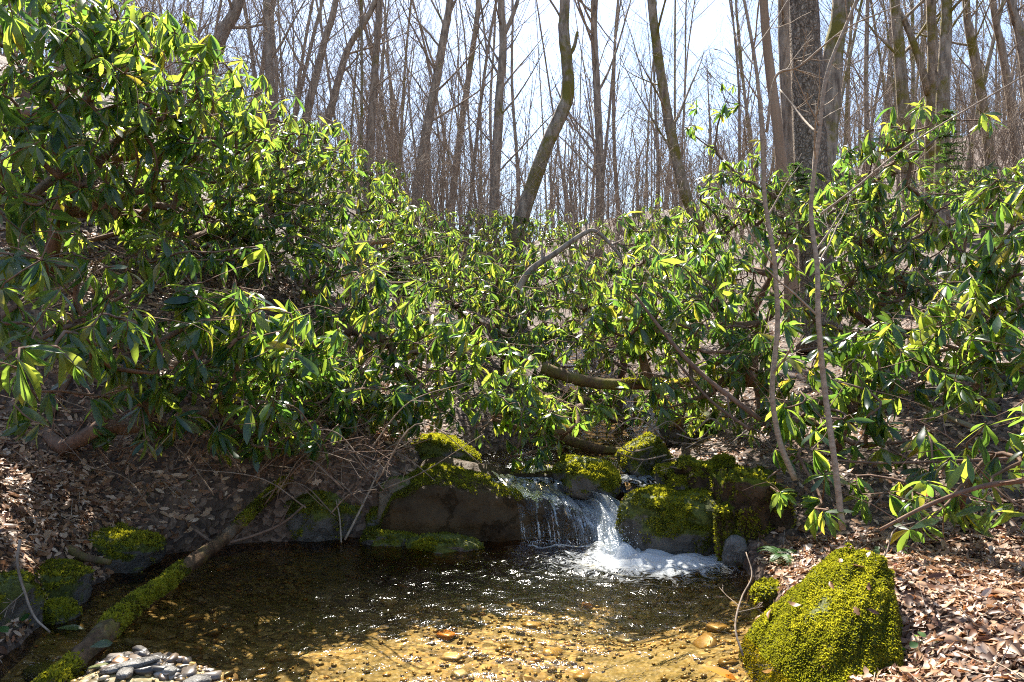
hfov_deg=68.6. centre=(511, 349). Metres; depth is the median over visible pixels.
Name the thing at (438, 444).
mossy boulder
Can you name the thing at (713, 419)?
bare twig
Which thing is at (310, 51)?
bare shrub
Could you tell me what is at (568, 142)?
bare tree
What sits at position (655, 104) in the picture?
bare tree
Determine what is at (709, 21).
sky
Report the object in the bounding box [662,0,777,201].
bare tree
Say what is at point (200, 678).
stream stone
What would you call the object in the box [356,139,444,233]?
bare shrub
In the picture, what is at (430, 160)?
bare shrub
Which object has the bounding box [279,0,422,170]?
bare tree
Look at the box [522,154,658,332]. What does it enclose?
bare shrub
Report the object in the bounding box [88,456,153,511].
bare twig
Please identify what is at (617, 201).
bare shrub
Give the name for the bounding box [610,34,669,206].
bare tree
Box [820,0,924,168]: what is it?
bare tree
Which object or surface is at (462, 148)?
bare shrub
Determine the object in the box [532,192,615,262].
bare shrub
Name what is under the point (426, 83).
bare tree
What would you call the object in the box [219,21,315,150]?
bare shrub
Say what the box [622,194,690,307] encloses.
rhododendron bush
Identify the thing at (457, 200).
bare shrub
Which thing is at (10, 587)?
mossy rock
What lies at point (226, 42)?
bare tree
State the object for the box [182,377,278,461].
bare twig
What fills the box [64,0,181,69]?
bare shrub
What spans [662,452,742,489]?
mossy bank
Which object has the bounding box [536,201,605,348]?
bare shrub
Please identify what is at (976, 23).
bare tree
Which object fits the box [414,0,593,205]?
bare tree
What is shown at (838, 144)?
bare shrub
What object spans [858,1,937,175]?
bare tree
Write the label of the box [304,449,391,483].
bare twig
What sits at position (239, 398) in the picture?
bare twig
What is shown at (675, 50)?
bare tree
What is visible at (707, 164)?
bare shrub
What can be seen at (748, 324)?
rhododendron bush
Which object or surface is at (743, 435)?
bare twig
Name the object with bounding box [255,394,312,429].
bare twig
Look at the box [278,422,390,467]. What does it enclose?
bare twig
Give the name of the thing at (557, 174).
bare tree
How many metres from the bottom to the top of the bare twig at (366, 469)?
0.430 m
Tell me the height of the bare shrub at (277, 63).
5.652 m
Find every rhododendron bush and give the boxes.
[0,0,300,276]
[0,48,340,291]
[0,181,349,514]
[99,67,382,285]
[198,221,542,446]
[334,144,420,255]
[346,163,502,311]
[381,184,469,287]
[418,192,616,383]
[432,200,504,300]
[456,337,635,472]
[476,198,552,314]
[507,337,771,459]
[515,209,579,328]
[532,199,708,378]
[553,205,622,317]
[554,200,709,429]
[615,194,814,447]
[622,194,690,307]
[655,83,824,372]
[713,299,980,539]
[771,132,884,252]
[783,96,1021,392]
[835,138,1023,422]
[836,193,931,293]
[837,400,1023,554]
[911,143,1023,266]
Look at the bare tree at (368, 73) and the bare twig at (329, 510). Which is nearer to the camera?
the bare twig at (329, 510)
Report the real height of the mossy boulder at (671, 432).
0.407 m
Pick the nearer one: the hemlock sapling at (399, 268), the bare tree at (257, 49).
the hemlock sapling at (399, 268)
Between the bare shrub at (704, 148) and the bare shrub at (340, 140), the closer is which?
the bare shrub at (704, 148)
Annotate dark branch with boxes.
[194,502,305,543]
[259,425,350,472]
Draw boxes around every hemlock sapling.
[370,251,427,301]
[773,162,824,230]
[906,108,981,219]
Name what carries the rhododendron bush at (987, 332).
on the ground
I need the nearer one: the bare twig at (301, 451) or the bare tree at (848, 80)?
the bare twig at (301, 451)
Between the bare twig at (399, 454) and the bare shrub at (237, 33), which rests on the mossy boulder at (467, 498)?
the bare twig at (399, 454)
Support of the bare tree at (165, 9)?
on the ground
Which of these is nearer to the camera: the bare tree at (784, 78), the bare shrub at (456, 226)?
the bare tree at (784, 78)
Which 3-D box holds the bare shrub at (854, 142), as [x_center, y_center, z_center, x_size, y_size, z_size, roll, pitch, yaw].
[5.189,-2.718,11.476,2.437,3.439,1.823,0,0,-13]
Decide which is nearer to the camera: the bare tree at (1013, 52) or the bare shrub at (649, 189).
the bare shrub at (649, 189)
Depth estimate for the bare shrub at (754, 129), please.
31.08 m
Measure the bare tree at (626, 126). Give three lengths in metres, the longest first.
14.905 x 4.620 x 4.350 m
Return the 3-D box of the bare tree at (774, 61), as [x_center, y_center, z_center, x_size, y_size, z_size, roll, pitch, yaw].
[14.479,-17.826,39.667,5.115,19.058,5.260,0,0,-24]
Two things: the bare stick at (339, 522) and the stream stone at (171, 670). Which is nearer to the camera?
the stream stone at (171, 670)
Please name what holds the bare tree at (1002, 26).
on the ground
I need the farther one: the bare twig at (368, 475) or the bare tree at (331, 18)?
the bare tree at (331, 18)
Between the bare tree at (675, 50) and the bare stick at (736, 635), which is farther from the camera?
the bare tree at (675, 50)
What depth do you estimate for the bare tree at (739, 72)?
44.73 m
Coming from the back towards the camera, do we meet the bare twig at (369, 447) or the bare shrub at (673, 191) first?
the bare shrub at (673, 191)
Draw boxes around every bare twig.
[0,389,89,410]
[7,445,56,468]
[28,463,91,481]
[44,422,80,455]
[46,420,94,421]
[47,443,111,468]
[53,430,132,449]
[54,423,130,473]
[60,399,128,435]
[61,438,109,468]
[75,395,139,432]
[82,388,154,449]
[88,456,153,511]
[106,441,139,455]
[109,420,214,495]
[118,368,178,417]
[121,405,235,469]
[132,417,241,474]
[133,479,216,512]
[135,405,222,458]
[165,452,305,507]
[168,435,250,470]
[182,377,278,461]
[183,390,260,434]
[187,448,239,471]
[200,389,252,408]
[201,441,281,473]
[223,452,280,501]
[229,469,334,521]
[237,447,311,475]
[253,444,343,489]
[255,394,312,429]
[260,420,306,448]
[264,469,323,506]
[269,454,363,504]
[271,432,332,452]
[273,409,328,461]
[276,449,361,493]
[277,391,326,434]
[277,429,366,468]
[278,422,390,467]
[287,460,342,487]
[292,392,366,437]
[297,448,394,469]
[297,454,369,477]
[299,448,368,476]
[300,436,369,455]
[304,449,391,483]
[308,435,383,469]
[326,413,376,428]
[330,488,376,513]
[339,439,393,471]
[342,466,384,490]
[343,430,432,502]
[356,430,408,492]
[360,438,434,480]
[369,383,466,450]
[376,423,483,482]
[378,431,417,455]
[384,434,482,489]
[603,428,653,451]
[609,417,664,439]
[617,452,666,471]
[652,413,686,433]
[660,466,693,477]
[669,430,740,452]
[676,412,722,439]
[678,438,723,446]
[692,418,732,440]
[694,448,718,457]
[716,422,773,450]
[729,429,775,452]
[884,522,914,555]
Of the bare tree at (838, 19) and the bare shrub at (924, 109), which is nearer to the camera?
the bare tree at (838, 19)
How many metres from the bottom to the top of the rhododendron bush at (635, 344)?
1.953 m
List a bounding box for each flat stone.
[358,524,414,557]
[404,531,484,563]
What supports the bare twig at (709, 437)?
on the mossy bank at (687, 465)
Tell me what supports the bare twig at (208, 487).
attached to the rhododendron bush at (196, 325)
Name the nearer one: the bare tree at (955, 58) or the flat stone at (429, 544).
the flat stone at (429, 544)
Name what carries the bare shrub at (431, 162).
on the ground
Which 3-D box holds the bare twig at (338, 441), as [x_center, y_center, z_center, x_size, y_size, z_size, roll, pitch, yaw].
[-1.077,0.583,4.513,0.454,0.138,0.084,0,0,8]
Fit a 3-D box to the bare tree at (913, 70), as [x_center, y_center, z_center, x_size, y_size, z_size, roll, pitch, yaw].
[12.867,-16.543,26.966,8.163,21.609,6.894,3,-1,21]
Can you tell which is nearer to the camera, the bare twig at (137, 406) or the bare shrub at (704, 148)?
the bare twig at (137, 406)
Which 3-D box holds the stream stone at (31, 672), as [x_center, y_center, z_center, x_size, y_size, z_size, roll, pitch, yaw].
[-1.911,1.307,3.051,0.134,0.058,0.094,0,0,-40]
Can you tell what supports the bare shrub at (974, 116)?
on the ground
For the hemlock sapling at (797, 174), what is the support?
on the ground
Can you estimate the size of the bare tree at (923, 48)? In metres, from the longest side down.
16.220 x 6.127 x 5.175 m
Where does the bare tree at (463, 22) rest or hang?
on the ground
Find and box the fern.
[756,546,796,564]
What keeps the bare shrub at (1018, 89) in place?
on the ground
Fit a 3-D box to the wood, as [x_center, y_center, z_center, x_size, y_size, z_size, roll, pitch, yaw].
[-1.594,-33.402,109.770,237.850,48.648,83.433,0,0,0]
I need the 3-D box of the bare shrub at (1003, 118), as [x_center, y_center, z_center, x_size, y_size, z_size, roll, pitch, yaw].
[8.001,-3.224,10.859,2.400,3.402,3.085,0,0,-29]
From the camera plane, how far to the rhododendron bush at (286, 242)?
6.04 m
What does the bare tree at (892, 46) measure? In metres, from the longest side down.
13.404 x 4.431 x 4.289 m
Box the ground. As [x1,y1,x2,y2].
[0,55,1023,681]
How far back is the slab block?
4.99 m
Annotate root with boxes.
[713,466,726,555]
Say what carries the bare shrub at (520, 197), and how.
on the ground
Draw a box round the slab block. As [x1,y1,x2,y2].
[377,475,409,522]
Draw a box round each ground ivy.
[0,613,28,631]
[872,545,907,555]
[902,632,937,666]
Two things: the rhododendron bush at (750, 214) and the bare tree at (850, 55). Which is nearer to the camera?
the rhododendron bush at (750, 214)
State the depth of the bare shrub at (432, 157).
30.12 m
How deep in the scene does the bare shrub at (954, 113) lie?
15.76 m
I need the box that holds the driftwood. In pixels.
[66,542,111,564]
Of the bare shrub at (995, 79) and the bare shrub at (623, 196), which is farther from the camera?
the bare shrub at (623, 196)
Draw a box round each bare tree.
[121,0,212,55]
[144,0,257,82]
[154,0,231,70]
[163,0,225,101]
[182,0,343,119]
[184,0,300,133]
[195,0,285,90]
[195,0,308,156]
[196,1,247,72]
[208,0,237,35]
[220,0,328,103]
[222,0,409,193]
[232,0,314,176]
[236,0,292,109]
[238,0,283,99]
[247,0,335,135]
[252,0,358,148]
[270,0,366,164]
[276,0,352,164]
[276,0,357,138]
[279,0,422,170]
[279,0,431,201]
[284,0,414,196]
[284,0,414,213]
[294,0,469,189]
[300,0,446,207]
[302,0,404,150]
[310,0,427,192]
[322,29,373,139]
[323,0,457,200]
[324,1,446,172]
[326,3,375,158]
[328,0,511,225]
[330,0,426,218]
[338,0,437,180]
[338,2,415,162]
[345,0,418,160]
[346,0,481,226]
[346,5,425,191]
[354,0,538,232]
[363,0,514,238]
[369,0,517,252]
[379,0,447,165]
[384,3,431,147]
[386,0,541,274]
[388,43,431,186]
[394,0,514,255]
[401,0,513,252]
[405,15,457,222]
[408,0,548,278]
[410,1,571,206]
[412,4,535,227]
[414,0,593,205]
[418,0,489,210]
[420,0,513,206]
[444,0,579,295]
[447,5,538,202]
[447,96,485,236]
[461,0,612,260]
[462,58,512,209]
[479,57,542,242]
[500,0,578,290]
[502,27,556,218]
[507,1,587,233]
[523,0,642,282]
[526,11,592,230]
[526,107,577,230]
[527,58,591,224]
[538,0,619,227]
[538,43,592,226]
[545,0,635,183]
[545,0,647,231]
[547,0,705,215]
[590,0,706,209]
[590,0,734,254]
[598,0,764,239]
[603,56,647,211]
[607,0,726,303]
[609,0,692,209]
[610,5,685,198]
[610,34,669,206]
[617,0,693,212]
[625,2,702,213]
[630,0,759,220]
[638,0,779,238]
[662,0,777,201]
[667,42,715,203]
[690,0,775,194]
[701,0,778,166]
[713,3,863,182]
[719,0,776,171]
[720,35,767,175]
[744,0,825,98]
[745,0,874,87]
[750,3,780,148]
[758,0,954,123]
[759,0,799,323]
[778,0,798,289]
[789,0,842,351]
[819,0,883,60]
[819,0,961,210]
[819,1,939,179]
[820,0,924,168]
[820,0,940,188]
[821,0,892,111]
[821,0,960,131]
[823,0,858,208]
[838,1,889,149]
[839,8,873,149]
[843,0,962,191]
[843,0,987,124]
[845,1,963,165]
[846,0,956,106]
[848,0,987,111]
[851,0,967,243]
[857,8,895,161]
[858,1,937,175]
[859,0,996,222]
[861,0,986,101]
[869,17,907,135]
[871,0,971,183]
[872,0,987,115]
[872,0,996,109]
[875,0,1003,187]
[875,2,939,161]
[876,5,961,150]
[901,0,1001,233]
[903,1,1016,160]
[910,0,998,157]
[910,0,1002,109]
[930,0,961,241]
[951,0,1023,202]
[952,0,1018,159]
[957,0,996,102]
[960,1,1023,50]
[976,2,1023,159]
[978,0,1017,85]
[978,0,1023,134]
[979,0,1023,215]
[989,0,1023,110]
[1006,0,1023,97]
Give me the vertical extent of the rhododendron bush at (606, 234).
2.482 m
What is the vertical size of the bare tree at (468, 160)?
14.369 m
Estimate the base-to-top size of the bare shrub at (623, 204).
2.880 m
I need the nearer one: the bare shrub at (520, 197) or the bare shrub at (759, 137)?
the bare shrub at (759, 137)
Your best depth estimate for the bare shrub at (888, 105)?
11.90 m
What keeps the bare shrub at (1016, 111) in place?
on the ground
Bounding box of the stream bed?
[0,545,758,681]
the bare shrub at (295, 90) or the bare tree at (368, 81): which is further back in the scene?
the bare tree at (368, 81)
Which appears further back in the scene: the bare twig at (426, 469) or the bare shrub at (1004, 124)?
the bare shrub at (1004, 124)
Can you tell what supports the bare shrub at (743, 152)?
on the ground
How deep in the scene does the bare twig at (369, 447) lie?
4.57 m
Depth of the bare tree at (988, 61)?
17.92 m
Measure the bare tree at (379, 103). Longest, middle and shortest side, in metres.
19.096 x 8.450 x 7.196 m
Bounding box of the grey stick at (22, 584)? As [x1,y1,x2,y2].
[0,539,50,632]
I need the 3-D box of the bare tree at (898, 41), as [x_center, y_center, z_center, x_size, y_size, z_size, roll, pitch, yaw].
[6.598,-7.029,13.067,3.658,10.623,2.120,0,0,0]
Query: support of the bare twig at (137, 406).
attached to the rhododendron bush at (196, 325)
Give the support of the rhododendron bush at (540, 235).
on the ground
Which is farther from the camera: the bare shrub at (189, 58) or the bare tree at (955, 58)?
the bare tree at (955, 58)
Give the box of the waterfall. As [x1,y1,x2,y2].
[491,464,652,552]
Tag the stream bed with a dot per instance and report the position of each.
(274, 652)
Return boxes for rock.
[0,568,46,629]
[35,557,94,610]
[43,596,84,634]
[88,521,166,578]
[283,489,361,546]
[365,505,380,525]
[615,431,674,488]
[650,461,676,483]
[668,472,691,490]
[749,577,780,613]
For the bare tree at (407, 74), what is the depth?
29.49 m
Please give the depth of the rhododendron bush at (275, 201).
6.61 m
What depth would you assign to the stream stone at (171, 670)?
2.77 m
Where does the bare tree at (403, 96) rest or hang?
on the ground
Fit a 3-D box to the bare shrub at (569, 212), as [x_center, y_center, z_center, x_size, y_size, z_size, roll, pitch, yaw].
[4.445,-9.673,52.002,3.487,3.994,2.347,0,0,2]
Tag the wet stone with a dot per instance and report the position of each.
(735, 548)
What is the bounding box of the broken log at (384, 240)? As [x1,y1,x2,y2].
[355,238,392,244]
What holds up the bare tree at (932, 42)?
on the ground
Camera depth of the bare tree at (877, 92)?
27.32 m
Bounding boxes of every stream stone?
[22,659,57,680]
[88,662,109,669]
[100,656,160,673]
[116,667,133,680]
[158,665,176,675]
[183,674,211,681]
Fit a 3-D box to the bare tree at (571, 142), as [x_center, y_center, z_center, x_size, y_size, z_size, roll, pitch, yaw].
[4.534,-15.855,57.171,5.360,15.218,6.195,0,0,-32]
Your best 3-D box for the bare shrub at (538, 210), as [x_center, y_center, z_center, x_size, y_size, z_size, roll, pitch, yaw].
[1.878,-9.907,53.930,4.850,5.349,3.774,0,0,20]
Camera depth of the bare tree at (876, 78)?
59.37 m
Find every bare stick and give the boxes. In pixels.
[336,499,341,544]
[344,472,388,539]
[716,552,763,655]
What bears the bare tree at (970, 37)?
on the ground
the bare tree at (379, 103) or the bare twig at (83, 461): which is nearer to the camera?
the bare twig at (83, 461)
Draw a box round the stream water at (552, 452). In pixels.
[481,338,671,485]
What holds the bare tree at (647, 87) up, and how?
on the ground
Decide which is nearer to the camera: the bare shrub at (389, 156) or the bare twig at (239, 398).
the bare twig at (239, 398)
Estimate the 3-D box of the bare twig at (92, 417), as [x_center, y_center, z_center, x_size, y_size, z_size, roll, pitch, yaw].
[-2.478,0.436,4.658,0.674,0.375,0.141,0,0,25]
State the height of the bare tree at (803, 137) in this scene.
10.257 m
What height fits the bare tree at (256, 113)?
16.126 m
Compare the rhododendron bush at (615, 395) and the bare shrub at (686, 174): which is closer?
the rhododendron bush at (615, 395)
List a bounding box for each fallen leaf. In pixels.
[56,624,83,629]
[91,639,112,647]
[700,665,736,680]
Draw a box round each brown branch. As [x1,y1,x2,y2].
[634,294,761,426]
[674,359,770,431]
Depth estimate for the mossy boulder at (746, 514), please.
4.43 m
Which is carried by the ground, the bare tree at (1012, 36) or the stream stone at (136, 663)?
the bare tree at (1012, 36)
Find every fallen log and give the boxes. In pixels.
[30,472,293,681]
[344,253,452,292]
[540,362,758,390]
[560,435,620,454]
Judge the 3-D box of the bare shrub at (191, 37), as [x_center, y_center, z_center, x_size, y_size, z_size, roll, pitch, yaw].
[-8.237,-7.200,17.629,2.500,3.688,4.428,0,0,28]
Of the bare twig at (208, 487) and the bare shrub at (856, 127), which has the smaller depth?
the bare twig at (208, 487)
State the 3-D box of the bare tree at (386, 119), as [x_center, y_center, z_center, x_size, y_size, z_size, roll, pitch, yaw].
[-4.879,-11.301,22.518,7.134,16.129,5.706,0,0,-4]
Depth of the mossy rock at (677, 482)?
4.90 m
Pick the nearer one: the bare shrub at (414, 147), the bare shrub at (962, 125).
the bare shrub at (962, 125)
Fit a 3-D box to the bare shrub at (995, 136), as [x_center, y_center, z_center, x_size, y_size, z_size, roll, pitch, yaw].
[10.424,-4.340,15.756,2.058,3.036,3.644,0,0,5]
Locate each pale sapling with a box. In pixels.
[686,0,809,480]
[704,0,866,529]
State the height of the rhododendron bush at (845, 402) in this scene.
1.375 m
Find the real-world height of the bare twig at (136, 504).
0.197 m
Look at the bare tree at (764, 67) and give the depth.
60.16 m
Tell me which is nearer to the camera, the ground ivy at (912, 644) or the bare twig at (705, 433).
the ground ivy at (912, 644)
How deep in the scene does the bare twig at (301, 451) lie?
4.67 m
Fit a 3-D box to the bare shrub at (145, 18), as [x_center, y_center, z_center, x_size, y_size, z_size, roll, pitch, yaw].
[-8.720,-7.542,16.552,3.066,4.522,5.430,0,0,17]
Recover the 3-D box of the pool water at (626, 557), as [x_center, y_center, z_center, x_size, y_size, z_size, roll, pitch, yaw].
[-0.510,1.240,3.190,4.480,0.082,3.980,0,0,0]
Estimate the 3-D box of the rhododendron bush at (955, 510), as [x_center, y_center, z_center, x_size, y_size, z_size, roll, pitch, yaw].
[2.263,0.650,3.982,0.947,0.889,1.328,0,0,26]
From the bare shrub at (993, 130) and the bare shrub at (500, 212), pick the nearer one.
the bare shrub at (993, 130)
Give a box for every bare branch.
[765,4,901,131]
[780,89,816,132]
[820,34,1023,214]
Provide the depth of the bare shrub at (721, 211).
15.18 m
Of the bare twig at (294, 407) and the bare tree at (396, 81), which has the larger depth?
the bare tree at (396, 81)
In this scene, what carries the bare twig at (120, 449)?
attached to the rhododendron bush at (196, 325)
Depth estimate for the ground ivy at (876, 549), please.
3.69 m
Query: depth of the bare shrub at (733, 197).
20.49 m
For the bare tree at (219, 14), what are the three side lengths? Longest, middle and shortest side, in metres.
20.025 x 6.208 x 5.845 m
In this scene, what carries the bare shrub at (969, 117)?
on the ground
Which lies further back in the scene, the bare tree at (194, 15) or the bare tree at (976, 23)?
the bare tree at (194, 15)
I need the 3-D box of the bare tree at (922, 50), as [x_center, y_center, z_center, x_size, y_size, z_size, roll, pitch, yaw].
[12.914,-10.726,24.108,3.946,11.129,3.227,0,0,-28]
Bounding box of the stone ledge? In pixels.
[500,465,627,505]
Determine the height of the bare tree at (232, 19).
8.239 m
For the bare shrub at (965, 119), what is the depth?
17.51 m
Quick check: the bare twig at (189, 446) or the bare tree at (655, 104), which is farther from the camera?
the bare tree at (655, 104)
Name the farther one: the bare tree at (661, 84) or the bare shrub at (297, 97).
the bare shrub at (297, 97)
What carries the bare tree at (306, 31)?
on the ground
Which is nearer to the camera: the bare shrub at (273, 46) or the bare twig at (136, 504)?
the bare twig at (136, 504)
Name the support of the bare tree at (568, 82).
on the ground
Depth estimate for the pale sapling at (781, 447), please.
4.19 m
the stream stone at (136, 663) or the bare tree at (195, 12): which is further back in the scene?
the bare tree at (195, 12)
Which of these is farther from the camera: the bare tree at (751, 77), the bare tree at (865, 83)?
the bare tree at (751, 77)
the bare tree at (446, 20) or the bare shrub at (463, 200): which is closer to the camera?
the bare tree at (446, 20)
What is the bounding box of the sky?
[1,0,1023,243]
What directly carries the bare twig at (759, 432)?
on the ground
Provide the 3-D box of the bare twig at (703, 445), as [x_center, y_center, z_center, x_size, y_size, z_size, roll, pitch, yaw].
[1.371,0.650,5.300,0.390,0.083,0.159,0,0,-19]
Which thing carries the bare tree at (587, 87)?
on the ground
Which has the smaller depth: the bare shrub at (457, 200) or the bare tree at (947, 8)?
the bare tree at (947, 8)
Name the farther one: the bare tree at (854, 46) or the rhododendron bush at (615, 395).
the bare tree at (854, 46)
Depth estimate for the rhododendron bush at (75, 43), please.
4.54 m
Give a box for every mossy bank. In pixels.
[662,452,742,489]
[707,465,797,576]
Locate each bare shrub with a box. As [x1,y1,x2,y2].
[13,0,144,86]
[52,0,148,86]
[53,0,156,89]
[54,0,228,106]
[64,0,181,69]
[75,0,200,87]
[88,0,213,69]
[95,0,308,99]
[111,0,311,116]
[116,0,214,87]
[122,1,244,132]
[130,1,237,101]
[138,5,215,88]
[143,1,217,91]
[153,29,251,97]
[160,0,247,72]
[180,0,303,157]
[199,30,255,132]
[213,1,395,223]
[214,30,363,186]
[218,9,331,151]
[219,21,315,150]
[221,0,376,189]
[226,0,340,160]
[226,36,329,166]
[246,42,336,170]
[249,34,343,171]
[303,66,389,168]
[310,103,377,188]
[327,82,439,198]
[331,59,473,243]
[334,4,541,241]
[335,96,441,176]
[336,104,493,198]
[337,93,414,215]
[338,55,633,277]
[343,36,529,303]
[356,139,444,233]
[365,119,487,228]
[390,108,545,279]
[391,108,650,309]
[399,118,462,224]
[410,110,506,263]
[413,144,524,229]
[414,140,511,279]
[422,157,485,231]
[429,169,490,253]
[430,148,489,250]
[434,119,607,324]
[446,75,735,364]
[452,142,551,247]
[459,167,570,265]
[460,144,595,280]
[472,146,551,256]
[476,144,568,251]
[499,166,563,249]
[510,179,568,231]
[511,38,718,331]
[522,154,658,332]
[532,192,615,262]
[533,68,692,319]
[533,84,684,373]
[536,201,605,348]
[548,116,648,263]
[549,107,660,258]
[553,182,581,227]
[556,149,626,222]
[569,164,633,235]
[570,137,696,314]
[576,156,651,267]
[577,162,667,267]
[584,140,662,231]
[585,126,687,209]
[602,80,758,236]
[604,151,645,238]
[604,160,637,241]
[611,139,671,211]
[617,118,770,257]
[619,158,704,244]
[621,129,669,213]
[621,147,672,218]
[626,105,775,338]
[628,108,715,209]
[633,83,774,290]
[643,140,706,205]
[645,126,739,283]
[649,45,874,282]
[650,140,714,202]
[660,112,744,200]
[661,143,702,205]
[664,68,779,233]
[667,181,775,293]
[674,158,752,258]
[681,80,897,280]
[683,114,744,223]
[685,116,756,205]
[696,87,774,249]
[696,112,773,222]
[706,4,895,239]
[711,140,768,238]
[719,77,848,193]
[721,121,767,196]
[722,98,842,232]
[729,69,772,199]
[732,93,773,178]
[735,95,863,167]
[744,119,878,183]
[760,89,1007,267]
[768,0,975,253]
[772,44,944,281]
[775,119,934,267]
[837,53,896,188]
[839,85,885,175]
[840,22,1022,218]
[840,82,883,164]
[842,53,910,143]
[844,22,1019,202]
[847,79,972,223]
[851,73,968,170]
[863,57,1023,220]
[866,26,1023,222]
[871,104,963,187]
[879,1,1021,221]
[879,74,963,194]
[885,63,968,169]
[889,60,989,141]
[895,47,1022,189]
[901,0,1023,233]
[926,49,1023,179]
[937,28,1023,154]
[938,19,1023,166]
[951,29,1023,188]
[951,37,1023,196]
[956,106,1022,174]
[958,23,1023,167]
[963,37,1022,165]
[965,48,1023,167]
[967,76,1023,193]
[970,106,1023,182]
[976,70,1023,182]
[988,79,1023,139]
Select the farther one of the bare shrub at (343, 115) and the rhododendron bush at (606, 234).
the bare shrub at (343, 115)
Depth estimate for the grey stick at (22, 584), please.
3.19 m
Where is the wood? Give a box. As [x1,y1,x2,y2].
[1,0,1022,250]
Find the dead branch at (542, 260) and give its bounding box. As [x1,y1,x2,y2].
[513,213,639,294]
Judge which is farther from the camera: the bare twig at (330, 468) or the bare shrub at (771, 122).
the bare shrub at (771, 122)
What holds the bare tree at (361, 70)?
on the ground
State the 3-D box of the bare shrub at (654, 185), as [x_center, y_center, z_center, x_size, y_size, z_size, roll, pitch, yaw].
[1.317,-1.667,10.680,3.709,3.800,3.076,0,0,14]
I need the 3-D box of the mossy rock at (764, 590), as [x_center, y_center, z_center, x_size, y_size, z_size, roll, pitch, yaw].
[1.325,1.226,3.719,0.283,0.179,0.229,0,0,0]
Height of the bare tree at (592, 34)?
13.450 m
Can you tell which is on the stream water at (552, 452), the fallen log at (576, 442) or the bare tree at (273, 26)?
the fallen log at (576, 442)
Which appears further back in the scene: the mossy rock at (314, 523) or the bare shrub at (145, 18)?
the bare shrub at (145, 18)
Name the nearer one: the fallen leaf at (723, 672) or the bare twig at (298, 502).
the fallen leaf at (723, 672)
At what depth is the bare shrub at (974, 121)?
12.78 m
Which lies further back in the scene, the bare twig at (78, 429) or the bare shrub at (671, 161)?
the bare shrub at (671, 161)
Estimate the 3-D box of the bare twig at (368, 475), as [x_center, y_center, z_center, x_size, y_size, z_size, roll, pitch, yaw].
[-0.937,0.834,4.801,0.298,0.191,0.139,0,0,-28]
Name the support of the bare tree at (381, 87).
on the ground
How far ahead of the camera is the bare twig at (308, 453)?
4.55 m
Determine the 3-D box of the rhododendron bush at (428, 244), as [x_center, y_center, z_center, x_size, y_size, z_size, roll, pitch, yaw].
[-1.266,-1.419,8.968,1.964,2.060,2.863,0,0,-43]
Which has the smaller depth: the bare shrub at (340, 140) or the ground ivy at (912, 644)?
the ground ivy at (912, 644)
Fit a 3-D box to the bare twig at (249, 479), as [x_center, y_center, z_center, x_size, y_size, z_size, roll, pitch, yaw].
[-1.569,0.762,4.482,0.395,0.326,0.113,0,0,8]
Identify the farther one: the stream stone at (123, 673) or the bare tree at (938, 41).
the bare tree at (938, 41)
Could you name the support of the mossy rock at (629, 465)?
on the ground
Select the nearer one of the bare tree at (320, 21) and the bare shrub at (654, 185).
the bare shrub at (654, 185)
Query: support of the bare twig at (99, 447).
attached to the rhododendron bush at (196, 325)
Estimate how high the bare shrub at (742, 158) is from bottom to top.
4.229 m
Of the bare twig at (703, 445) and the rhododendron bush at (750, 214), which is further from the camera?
the rhododendron bush at (750, 214)
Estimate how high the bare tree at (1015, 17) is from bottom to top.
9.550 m
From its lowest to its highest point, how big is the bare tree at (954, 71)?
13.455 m
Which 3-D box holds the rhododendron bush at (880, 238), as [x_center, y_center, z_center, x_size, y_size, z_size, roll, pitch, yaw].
[3.266,-0.809,6.324,1.897,2.635,2.395,0,0,0]
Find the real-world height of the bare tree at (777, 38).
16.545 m
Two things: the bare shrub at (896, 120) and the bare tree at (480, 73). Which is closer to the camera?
the bare shrub at (896, 120)
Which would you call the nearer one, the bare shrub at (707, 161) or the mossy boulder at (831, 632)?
the mossy boulder at (831, 632)
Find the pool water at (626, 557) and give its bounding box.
[0,538,787,681]
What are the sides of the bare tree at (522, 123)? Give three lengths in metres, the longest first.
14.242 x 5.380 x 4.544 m
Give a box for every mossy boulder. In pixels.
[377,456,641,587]
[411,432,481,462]
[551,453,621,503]
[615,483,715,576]
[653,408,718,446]
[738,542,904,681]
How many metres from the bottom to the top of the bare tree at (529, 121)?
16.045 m
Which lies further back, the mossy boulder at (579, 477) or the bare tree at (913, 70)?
the bare tree at (913, 70)
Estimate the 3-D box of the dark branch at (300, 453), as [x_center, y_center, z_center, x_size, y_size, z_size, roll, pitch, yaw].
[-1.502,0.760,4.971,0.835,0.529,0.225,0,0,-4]
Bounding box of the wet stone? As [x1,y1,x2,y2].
[722,534,747,569]
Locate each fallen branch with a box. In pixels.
[830,420,1015,472]
[879,467,1023,530]
[918,403,983,433]
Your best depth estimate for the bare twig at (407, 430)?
4.47 m
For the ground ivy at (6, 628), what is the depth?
3.11 m
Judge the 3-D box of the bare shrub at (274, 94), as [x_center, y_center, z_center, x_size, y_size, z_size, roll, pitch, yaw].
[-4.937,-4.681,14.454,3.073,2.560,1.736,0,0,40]
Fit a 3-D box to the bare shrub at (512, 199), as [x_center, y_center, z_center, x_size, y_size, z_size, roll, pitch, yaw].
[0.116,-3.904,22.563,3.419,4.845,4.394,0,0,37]
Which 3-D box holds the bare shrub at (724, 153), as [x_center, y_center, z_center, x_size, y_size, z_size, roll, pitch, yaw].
[4.387,-3.095,13.352,3.835,3.929,3.180,0,0,14]
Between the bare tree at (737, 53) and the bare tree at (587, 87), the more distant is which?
the bare tree at (587, 87)
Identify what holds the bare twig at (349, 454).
attached to the rhododendron bush at (196, 325)
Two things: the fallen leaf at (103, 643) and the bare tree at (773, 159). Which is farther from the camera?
the bare tree at (773, 159)

